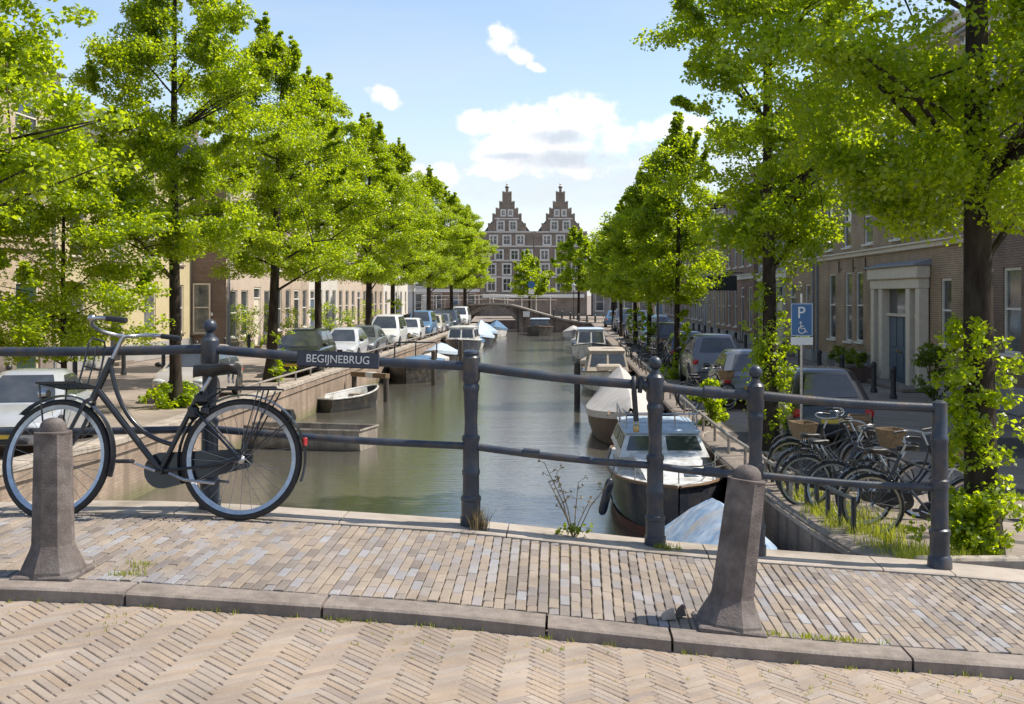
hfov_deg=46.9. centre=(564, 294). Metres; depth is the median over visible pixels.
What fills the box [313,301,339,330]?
shrub
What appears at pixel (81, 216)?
window
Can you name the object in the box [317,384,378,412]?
rowing boat
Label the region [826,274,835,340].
window
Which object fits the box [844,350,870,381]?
planter
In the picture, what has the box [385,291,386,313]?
window
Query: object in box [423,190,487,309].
linden tree
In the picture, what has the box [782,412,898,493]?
bicycle
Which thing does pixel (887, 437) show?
bicycle
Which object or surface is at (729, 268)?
window
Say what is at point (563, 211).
window
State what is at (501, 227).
window
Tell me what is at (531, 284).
round sign
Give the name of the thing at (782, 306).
town house
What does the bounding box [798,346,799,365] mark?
pavement bollard
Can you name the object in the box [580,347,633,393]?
moored boat
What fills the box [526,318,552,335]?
moored boat
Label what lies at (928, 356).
shrub
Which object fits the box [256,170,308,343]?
town house
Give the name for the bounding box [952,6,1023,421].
town house
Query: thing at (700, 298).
window
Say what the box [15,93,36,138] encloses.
window
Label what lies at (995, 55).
window
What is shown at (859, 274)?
window
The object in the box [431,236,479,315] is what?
town house
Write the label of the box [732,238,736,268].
window
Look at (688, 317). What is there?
town house
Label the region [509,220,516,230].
window
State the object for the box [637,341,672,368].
bicycle
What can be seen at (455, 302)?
door
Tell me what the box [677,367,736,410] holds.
bicycle
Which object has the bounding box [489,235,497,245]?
window
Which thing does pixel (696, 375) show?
bicycle
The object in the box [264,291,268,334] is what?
window
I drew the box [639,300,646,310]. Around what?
window
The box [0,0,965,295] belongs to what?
sky
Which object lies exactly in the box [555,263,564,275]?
window
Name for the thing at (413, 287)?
street lantern
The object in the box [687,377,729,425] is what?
shrub
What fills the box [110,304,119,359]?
door
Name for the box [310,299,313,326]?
door
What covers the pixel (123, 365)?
pavement bollard
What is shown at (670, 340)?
parked car
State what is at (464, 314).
parked car
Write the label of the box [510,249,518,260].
window
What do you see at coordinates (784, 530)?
quay wall
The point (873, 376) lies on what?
pavement bollard
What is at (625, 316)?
parked car
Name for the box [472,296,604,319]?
ground
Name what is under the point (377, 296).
town house
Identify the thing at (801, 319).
parking sign
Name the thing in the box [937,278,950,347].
window
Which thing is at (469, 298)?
window
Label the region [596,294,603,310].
window
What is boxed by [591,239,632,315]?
town house
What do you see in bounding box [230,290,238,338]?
window
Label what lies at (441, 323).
parked car
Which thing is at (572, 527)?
weed plant
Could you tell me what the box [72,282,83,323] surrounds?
window
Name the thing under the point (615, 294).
linden tree
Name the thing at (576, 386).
mooring pole
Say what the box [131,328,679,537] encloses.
canal water
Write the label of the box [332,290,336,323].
window
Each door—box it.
[16,284,34,367]
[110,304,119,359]
[254,298,258,344]
[294,300,297,328]
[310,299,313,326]
[357,298,359,324]
[453,298,457,304]
[656,300,662,314]
[714,298,714,327]
[742,297,743,338]
[779,297,781,346]
[889,316,904,382]
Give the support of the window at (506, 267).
in the stepped gable house at (510, 235)
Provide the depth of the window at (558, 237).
169.07 m
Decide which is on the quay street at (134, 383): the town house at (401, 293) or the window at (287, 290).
the town house at (401, 293)
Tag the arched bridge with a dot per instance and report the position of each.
(521, 315)
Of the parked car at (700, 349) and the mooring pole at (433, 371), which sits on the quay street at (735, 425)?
the parked car at (700, 349)
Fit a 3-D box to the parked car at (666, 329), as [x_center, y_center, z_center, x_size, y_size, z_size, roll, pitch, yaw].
[5.000,2.154,56.152,2.149,1.743,4.410,0,0,0]
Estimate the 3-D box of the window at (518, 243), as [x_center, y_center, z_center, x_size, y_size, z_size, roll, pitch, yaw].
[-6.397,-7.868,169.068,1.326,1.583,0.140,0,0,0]
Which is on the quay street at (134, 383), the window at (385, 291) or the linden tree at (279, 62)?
the linden tree at (279, 62)
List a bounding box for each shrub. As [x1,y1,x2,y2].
[231,300,268,347]
[277,306,312,345]
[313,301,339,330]
[334,308,356,326]
[350,299,380,324]
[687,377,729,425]
[911,339,956,400]
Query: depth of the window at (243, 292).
64.50 m
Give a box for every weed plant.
[538,459,620,536]
[652,540,681,550]
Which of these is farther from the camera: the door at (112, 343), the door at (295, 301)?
the door at (295, 301)
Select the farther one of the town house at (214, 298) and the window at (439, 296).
the window at (439, 296)
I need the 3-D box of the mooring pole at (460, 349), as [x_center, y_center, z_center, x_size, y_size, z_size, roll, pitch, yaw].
[-5.600,3.900,63.588,0.220,2.960,0.209,0,0,0]
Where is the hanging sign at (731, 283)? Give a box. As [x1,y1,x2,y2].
[707,272,742,290]
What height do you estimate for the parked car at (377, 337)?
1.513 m
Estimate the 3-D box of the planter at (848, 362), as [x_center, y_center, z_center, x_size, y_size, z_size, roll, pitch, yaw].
[10.257,2.454,42.860,0.924,1.092,0.884,0,0,0]
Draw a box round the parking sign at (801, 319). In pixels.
[791,293,812,441]
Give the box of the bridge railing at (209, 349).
[0,319,952,569]
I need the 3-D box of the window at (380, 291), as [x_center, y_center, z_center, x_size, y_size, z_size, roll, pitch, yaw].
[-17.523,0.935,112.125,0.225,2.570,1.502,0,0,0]
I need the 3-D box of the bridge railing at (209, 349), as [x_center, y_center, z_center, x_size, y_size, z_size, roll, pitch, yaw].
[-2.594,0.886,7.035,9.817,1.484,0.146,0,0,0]
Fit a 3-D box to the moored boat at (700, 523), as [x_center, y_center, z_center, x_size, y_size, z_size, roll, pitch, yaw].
[1.920,3.394,13.809,1.854,1.691,5.021,0,0,0]
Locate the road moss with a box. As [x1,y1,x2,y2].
[0,607,1023,702]
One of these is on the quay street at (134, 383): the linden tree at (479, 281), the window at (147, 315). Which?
the linden tree at (479, 281)
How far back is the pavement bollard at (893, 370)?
34.16 m
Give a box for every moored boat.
[389,342,444,383]
[424,343,457,360]
[424,353,448,360]
[444,325,481,355]
[476,320,493,346]
[479,336,484,348]
[486,323,497,340]
[490,320,507,336]
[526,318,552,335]
[563,325,576,338]
[571,327,609,361]
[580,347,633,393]
[580,357,585,366]
[586,366,663,444]
[606,403,723,535]
[665,498,778,549]
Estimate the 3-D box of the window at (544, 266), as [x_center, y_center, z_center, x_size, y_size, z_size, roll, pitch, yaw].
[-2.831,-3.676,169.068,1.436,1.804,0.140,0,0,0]
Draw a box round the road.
[0,601,1023,703]
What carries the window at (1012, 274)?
in the town house at (1008, 281)
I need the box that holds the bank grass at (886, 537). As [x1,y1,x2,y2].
[773,481,979,559]
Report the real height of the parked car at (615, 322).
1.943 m
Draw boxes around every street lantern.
[410,282,417,339]
[571,283,576,318]
[656,294,659,356]
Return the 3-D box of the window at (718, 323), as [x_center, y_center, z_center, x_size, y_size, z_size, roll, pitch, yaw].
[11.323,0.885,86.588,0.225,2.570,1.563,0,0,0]
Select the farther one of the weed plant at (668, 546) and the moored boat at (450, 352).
the moored boat at (450, 352)
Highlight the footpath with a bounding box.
[0,513,1023,654]
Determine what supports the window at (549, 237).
in the stepped gable house at (510, 235)
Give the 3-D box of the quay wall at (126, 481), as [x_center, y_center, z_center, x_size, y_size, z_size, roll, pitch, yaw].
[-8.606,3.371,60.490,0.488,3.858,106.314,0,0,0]
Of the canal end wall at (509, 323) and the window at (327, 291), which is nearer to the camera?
the window at (327, 291)
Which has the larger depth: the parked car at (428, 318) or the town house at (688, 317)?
the town house at (688, 317)
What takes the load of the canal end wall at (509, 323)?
on the canal bed
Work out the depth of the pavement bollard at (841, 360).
40.52 m
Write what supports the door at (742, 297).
in the town house at (738, 303)
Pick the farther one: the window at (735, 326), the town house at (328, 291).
the town house at (328, 291)
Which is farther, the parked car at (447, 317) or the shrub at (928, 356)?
the parked car at (447, 317)
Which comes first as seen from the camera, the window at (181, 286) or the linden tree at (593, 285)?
the window at (181, 286)
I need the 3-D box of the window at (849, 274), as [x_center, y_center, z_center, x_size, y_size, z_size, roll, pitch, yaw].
[11.323,0.510,46.947,0.225,2.820,1.319,0,0,0]
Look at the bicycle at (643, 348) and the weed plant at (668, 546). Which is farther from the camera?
the bicycle at (643, 348)
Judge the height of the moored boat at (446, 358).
1.152 m
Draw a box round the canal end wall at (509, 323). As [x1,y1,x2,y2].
[487,320,585,327]
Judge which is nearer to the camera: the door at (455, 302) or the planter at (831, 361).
the planter at (831, 361)
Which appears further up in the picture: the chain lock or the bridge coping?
the chain lock
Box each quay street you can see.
[0,320,493,486]
[588,320,1023,554]
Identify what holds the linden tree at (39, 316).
on the quay street at (134, 383)
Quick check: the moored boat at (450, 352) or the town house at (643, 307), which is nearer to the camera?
the moored boat at (450, 352)
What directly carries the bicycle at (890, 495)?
on the quay street at (735, 425)
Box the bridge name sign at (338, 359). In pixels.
[297,350,379,368]
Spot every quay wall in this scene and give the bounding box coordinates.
[0,323,476,501]
[591,323,912,558]
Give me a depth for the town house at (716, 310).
87.29 m
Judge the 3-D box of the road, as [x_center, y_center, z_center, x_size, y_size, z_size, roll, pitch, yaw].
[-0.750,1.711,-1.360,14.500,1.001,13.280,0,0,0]
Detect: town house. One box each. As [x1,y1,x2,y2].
[0,55,66,372]
[56,100,192,370]
[137,111,270,348]
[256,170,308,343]
[257,156,337,331]
[337,225,361,326]
[354,204,382,324]
[383,224,407,317]
[408,264,426,312]
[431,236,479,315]
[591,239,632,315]
[637,295,662,314]
[663,201,711,321]
[680,230,690,327]
[690,166,754,332]
[707,207,725,332]
[724,174,757,344]
[755,149,785,351]
[781,120,815,361]
[814,0,992,396]
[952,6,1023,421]
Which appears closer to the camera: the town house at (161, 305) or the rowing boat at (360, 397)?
the rowing boat at (360, 397)
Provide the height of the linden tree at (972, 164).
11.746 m
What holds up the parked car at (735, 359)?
on the quay street at (735, 425)
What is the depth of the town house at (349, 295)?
95.75 m
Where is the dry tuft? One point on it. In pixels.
(480, 523)
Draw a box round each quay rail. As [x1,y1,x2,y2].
[237,331,436,397]
[607,332,792,498]
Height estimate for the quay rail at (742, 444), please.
0.675 m
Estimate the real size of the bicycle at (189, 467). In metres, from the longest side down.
1.798 x 1.175 x 0.628 m
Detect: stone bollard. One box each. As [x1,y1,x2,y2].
[9,417,94,581]
[691,465,767,637]
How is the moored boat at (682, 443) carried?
on the canal water
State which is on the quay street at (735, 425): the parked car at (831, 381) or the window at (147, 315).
the parked car at (831, 381)
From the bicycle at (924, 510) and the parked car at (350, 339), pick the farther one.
the parked car at (350, 339)
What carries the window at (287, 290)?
in the town house at (295, 294)
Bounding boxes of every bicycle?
[2,315,307,520]
[620,329,639,349]
[621,330,645,351]
[630,339,663,360]
[631,336,666,361]
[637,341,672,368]
[640,342,673,370]
[675,364,734,407]
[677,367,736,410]
[767,408,889,486]
[770,407,884,480]
[774,416,903,496]
[778,420,914,508]
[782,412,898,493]
[804,426,930,518]
[835,427,963,525]
[840,436,1005,534]
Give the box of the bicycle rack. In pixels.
[764,451,855,533]
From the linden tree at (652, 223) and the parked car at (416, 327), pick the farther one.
the parked car at (416, 327)
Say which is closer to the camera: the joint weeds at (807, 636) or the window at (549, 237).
the joint weeds at (807, 636)
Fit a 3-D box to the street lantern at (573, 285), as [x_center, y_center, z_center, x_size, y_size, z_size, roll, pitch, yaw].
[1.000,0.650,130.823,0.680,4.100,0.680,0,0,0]
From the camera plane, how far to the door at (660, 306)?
169.40 m
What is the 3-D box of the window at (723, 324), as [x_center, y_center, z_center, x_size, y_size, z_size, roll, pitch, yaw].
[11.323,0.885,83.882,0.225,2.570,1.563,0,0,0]
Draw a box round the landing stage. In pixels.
[351,371,389,401]
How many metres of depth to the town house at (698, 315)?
98.01 m
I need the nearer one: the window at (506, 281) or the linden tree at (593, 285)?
the linden tree at (593, 285)
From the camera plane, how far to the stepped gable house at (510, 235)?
169.12 m
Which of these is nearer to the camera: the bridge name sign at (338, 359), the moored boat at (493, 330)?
the bridge name sign at (338, 359)
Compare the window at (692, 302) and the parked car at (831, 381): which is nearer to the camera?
the parked car at (831, 381)
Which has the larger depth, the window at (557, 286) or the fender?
the window at (557, 286)
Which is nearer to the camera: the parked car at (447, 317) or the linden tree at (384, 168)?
the linden tree at (384, 168)
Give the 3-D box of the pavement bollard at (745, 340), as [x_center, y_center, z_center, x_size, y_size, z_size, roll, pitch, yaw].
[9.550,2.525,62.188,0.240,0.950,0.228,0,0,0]
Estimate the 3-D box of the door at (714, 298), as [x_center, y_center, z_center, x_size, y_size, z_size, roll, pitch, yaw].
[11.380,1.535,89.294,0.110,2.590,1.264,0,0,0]
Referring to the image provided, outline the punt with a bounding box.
[244,409,378,450]
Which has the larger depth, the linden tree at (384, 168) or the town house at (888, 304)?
the linden tree at (384, 168)
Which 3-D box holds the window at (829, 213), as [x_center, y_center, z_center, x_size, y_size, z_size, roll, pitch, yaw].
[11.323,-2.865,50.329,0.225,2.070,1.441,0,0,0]
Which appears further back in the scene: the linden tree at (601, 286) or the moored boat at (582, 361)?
the linden tree at (601, 286)
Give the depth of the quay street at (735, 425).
24.50 m
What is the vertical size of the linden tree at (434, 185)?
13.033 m
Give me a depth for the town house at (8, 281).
42.09 m
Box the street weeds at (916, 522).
[817,496,1023,552]
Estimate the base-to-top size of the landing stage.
2.465 m
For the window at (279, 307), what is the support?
in the town house at (295, 294)
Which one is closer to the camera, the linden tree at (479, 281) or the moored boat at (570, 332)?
the moored boat at (570, 332)
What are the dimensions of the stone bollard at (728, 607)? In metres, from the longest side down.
0.760 x 0.317 x 0.317 m
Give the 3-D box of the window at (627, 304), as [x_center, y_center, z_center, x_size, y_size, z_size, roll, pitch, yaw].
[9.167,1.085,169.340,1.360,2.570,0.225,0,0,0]
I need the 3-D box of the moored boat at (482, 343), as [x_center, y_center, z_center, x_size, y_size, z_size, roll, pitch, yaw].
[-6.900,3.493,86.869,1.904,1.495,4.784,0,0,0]
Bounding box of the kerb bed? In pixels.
[0,577,1023,679]
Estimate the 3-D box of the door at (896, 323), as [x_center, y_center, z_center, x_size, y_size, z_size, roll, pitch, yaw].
[11.203,1.800,39.269,0.155,2.300,2.900,0,0,0]
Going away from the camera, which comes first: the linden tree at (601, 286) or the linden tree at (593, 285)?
the linden tree at (601, 286)
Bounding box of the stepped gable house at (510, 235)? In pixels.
[480,183,586,315]
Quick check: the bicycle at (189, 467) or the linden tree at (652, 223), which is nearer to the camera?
the bicycle at (189, 467)
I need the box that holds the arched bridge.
[403,294,603,331]
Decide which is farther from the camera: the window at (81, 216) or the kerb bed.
the window at (81, 216)
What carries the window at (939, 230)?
in the town house at (888, 304)
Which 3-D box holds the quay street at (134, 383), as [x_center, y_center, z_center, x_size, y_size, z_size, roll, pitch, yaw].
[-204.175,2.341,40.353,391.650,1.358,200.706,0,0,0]
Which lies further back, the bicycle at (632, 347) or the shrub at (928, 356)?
the bicycle at (632, 347)
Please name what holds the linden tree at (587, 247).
on the ground at (590, 317)
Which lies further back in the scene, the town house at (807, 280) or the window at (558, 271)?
the window at (558, 271)
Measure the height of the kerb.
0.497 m
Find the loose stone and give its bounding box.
[660,604,685,620]
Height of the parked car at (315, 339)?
1.743 m
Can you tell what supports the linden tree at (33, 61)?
on the quay street at (134, 383)
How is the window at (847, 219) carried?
in the town house at (888, 304)
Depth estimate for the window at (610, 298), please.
169.40 m
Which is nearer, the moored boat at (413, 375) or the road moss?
the road moss
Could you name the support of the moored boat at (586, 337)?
on the canal water
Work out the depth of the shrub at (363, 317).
92.49 m
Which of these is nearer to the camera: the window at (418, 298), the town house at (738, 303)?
the town house at (738, 303)
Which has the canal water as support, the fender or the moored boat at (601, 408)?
the moored boat at (601, 408)
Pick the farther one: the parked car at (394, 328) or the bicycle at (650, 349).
the parked car at (394, 328)
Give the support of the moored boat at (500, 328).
on the canal water
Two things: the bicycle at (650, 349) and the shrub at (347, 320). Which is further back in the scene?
the shrub at (347, 320)
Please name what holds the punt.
on the canal water
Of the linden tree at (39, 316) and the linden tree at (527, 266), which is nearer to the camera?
the linden tree at (39, 316)
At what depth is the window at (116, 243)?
50.94 m
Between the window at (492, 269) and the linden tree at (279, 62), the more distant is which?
the window at (492, 269)
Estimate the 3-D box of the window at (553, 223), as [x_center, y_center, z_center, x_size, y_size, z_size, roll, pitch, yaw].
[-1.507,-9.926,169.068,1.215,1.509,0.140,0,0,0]
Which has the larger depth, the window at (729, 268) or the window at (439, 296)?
the window at (439, 296)
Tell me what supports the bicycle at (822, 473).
on the quay street at (735, 425)
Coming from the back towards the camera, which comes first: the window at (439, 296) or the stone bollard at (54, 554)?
the window at (439, 296)
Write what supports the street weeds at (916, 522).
on the quay street at (735, 425)
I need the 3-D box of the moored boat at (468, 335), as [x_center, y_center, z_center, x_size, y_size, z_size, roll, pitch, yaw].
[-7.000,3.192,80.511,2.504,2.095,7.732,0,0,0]
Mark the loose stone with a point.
(670, 614)
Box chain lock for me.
[631,376,642,431]
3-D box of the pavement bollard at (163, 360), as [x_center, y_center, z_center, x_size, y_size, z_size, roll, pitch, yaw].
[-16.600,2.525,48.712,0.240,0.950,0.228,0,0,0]
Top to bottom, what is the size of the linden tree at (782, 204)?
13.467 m
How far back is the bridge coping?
6.97 m
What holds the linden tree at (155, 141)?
on the quay street at (134, 383)
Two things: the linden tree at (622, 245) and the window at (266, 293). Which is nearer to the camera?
the linden tree at (622, 245)
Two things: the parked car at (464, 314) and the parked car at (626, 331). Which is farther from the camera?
the parked car at (464, 314)
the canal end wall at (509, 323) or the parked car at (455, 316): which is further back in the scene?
the canal end wall at (509, 323)
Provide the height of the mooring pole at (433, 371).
2.960 m
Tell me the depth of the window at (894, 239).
40.21 m
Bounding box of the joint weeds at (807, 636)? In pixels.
[8,557,1012,680]
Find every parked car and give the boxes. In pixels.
[0,368,96,445]
[152,344,243,399]
[277,328,336,371]
[330,327,368,352]
[354,325,387,352]
[372,314,407,346]
[405,318,425,339]
[410,310,437,336]
[435,314,445,332]
[436,313,453,330]
[441,310,460,325]
[453,306,471,324]
[603,311,614,326]
[612,308,632,330]
[616,314,638,333]
[622,317,641,336]
[637,314,670,349]
[646,322,687,355]
[660,331,700,368]
[676,333,739,384]
[703,348,779,406]
[778,366,873,446]
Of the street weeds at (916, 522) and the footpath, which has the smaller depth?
the footpath
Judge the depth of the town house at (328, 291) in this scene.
86.98 m
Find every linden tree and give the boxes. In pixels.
[0,0,146,224]
[0,110,208,368]
[65,0,286,409]
[154,11,366,381]
[245,65,414,327]
[301,112,438,324]
[349,137,448,313]
[384,165,479,309]
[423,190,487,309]
[437,204,498,305]
[509,249,556,308]
[541,225,601,319]
[582,223,622,328]
[583,203,626,336]
[584,166,700,351]
[595,199,664,343]
[598,111,736,379]
[629,0,918,451]
[710,0,1023,554]
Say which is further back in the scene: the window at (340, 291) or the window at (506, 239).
the window at (506, 239)
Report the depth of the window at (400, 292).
126.60 m
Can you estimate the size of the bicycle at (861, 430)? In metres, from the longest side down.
1.774 x 1.136 x 0.604 m
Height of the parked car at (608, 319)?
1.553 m
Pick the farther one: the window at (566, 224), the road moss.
the window at (566, 224)
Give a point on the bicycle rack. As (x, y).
(828, 488)
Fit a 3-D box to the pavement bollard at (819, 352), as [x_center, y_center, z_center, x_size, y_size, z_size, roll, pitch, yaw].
[9.550,2.525,44.188,0.240,0.950,0.228,0,0,0]
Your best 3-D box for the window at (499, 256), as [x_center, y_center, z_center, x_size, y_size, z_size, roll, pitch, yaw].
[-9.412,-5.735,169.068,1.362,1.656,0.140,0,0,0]
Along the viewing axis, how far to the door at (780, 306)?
63.44 m
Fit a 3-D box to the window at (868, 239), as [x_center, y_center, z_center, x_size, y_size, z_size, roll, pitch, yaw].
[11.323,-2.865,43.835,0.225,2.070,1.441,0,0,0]
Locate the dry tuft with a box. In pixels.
[464,504,495,530]
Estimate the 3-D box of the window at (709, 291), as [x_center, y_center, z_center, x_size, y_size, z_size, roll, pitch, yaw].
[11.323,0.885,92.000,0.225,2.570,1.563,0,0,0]
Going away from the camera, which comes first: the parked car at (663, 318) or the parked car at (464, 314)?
the parked car at (663, 318)
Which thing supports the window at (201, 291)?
in the town house at (214, 298)
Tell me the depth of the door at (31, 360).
42.49 m
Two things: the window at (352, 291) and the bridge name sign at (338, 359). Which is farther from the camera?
the window at (352, 291)
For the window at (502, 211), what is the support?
in the stepped gable house at (510, 235)
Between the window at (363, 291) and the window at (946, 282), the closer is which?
the window at (946, 282)
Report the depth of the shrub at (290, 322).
68.27 m
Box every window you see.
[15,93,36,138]
[69,209,84,258]
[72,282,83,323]
[109,243,125,261]
[144,237,154,261]
[144,285,154,333]
[180,285,185,333]
[190,283,210,334]
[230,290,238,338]
[241,290,246,337]
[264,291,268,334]
[278,290,282,330]
[285,289,289,329]
[303,290,306,327]
[326,290,328,324]
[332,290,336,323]
[339,290,341,323]
[345,291,347,322]
[352,291,354,321]
[363,291,364,319]
[380,291,381,313]
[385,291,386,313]
[400,292,401,313]
[415,294,422,309]
[433,294,441,308]
[467,294,475,303]
[486,263,496,275]
[486,277,496,291]
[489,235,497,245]
[494,249,503,260]
[496,220,504,230]
[500,209,505,216]
[502,235,510,245]
[502,263,511,275]
[502,277,511,291]
[507,209,512,216]
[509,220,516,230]
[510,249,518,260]
[516,235,524,245]
[540,249,548,260]
[540,263,549,275]
[542,235,551,245]
[550,220,557,230]
[554,209,559,216]
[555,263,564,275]
[555,277,563,291]
[556,235,564,245]
[561,209,566,216]
[562,220,570,230]
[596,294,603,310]
[610,298,617,310]
[624,301,632,309]
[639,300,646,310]
[692,302,693,319]
[698,298,701,320]
[707,291,710,322]
[716,291,719,324]
[721,291,724,325]
[726,246,730,269]
[726,291,730,326]
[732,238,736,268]
[732,291,736,327]
[739,250,743,267]
[749,287,751,330]
[806,284,809,336]
[823,204,832,252]
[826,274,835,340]
[841,197,851,249]
[842,272,851,343]
[853,271,863,343]
[861,206,872,246]
[889,211,901,241]
[928,192,943,235]
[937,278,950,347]
[989,55,995,109]
[998,267,1021,358]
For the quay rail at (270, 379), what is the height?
0.362 m
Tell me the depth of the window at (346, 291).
94.96 m
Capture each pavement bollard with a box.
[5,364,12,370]
[72,356,77,376]
[120,356,126,374]
[161,355,165,367]
[247,334,250,347]
[744,334,746,347]
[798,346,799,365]
[817,350,821,365]
[839,354,844,367]
[870,361,877,391]
[889,365,896,397]
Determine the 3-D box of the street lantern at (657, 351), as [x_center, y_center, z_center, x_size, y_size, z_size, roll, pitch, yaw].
[4.000,0.950,50.600,0.680,4.100,0.680,0,0,0]
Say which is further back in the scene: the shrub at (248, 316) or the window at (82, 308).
the shrub at (248, 316)
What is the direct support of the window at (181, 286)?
in the town house at (161, 305)
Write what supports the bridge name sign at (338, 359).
attached to the bridge railing at (209, 349)
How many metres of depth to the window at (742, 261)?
75.49 m
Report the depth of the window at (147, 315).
55.08 m
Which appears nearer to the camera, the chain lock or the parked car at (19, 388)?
the chain lock
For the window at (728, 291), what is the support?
in the town house at (738, 303)
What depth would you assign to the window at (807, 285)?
54.81 m
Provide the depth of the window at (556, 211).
168.99 m
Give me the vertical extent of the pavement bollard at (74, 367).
0.950 m
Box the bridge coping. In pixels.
[0,500,1023,583]
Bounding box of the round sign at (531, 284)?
[528,281,534,309]
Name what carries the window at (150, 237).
in the town house at (161, 305)
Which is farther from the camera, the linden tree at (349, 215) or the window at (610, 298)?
the window at (610, 298)
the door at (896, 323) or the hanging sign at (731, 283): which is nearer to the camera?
the door at (896, 323)
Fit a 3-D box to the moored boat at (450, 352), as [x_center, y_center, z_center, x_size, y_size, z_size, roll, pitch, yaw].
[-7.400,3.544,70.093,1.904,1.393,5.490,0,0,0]
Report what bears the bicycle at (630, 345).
on the quay street at (735, 425)
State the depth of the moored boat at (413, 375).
53.41 m
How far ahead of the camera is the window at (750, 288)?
72.24 m
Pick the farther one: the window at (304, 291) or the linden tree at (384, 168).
the window at (304, 291)
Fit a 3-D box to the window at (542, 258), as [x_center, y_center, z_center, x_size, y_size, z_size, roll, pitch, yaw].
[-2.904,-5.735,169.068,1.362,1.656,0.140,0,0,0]
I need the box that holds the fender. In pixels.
[598,466,614,514]
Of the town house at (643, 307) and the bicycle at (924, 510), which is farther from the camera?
the town house at (643, 307)
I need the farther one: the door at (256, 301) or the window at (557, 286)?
the window at (557, 286)
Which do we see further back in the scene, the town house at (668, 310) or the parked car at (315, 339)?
the town house at (668, 310)
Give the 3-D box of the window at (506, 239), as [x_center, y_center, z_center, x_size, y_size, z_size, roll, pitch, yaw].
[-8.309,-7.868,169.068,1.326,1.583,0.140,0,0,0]
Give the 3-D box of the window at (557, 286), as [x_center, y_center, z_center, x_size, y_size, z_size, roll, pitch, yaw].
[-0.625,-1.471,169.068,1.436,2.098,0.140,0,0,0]
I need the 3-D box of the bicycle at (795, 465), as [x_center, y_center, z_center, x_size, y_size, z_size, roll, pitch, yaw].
[3.879,2.271,17.337,1.693,1.147,0.575,0,0,-9]
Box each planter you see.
[822,344,845,365]
[834,347,856,367]
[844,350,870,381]
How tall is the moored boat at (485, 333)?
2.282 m
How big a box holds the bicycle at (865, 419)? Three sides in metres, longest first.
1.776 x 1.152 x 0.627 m
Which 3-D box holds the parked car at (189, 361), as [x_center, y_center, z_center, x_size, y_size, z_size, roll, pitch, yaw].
[-10.750,2.248,34.630,2.029,1.553,4.010,0,0,0]
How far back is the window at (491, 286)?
169.07 m
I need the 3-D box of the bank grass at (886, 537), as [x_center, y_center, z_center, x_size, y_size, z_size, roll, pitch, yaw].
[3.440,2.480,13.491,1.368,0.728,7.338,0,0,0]
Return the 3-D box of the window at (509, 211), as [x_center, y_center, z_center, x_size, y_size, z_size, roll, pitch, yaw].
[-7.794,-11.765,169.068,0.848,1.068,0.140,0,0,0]
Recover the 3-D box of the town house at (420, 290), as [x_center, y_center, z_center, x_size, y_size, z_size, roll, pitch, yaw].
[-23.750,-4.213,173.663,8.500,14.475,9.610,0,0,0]
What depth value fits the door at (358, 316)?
100.34 m
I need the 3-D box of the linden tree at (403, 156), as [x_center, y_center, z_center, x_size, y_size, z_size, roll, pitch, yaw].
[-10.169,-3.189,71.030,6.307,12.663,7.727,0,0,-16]
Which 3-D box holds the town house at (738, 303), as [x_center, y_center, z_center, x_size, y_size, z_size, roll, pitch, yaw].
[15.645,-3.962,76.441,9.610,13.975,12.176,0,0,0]
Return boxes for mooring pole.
[431,350,435,385]
[459,340,462,360]
[574,362,579,404]
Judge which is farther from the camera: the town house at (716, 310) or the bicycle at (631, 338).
the town house at (716, 310)

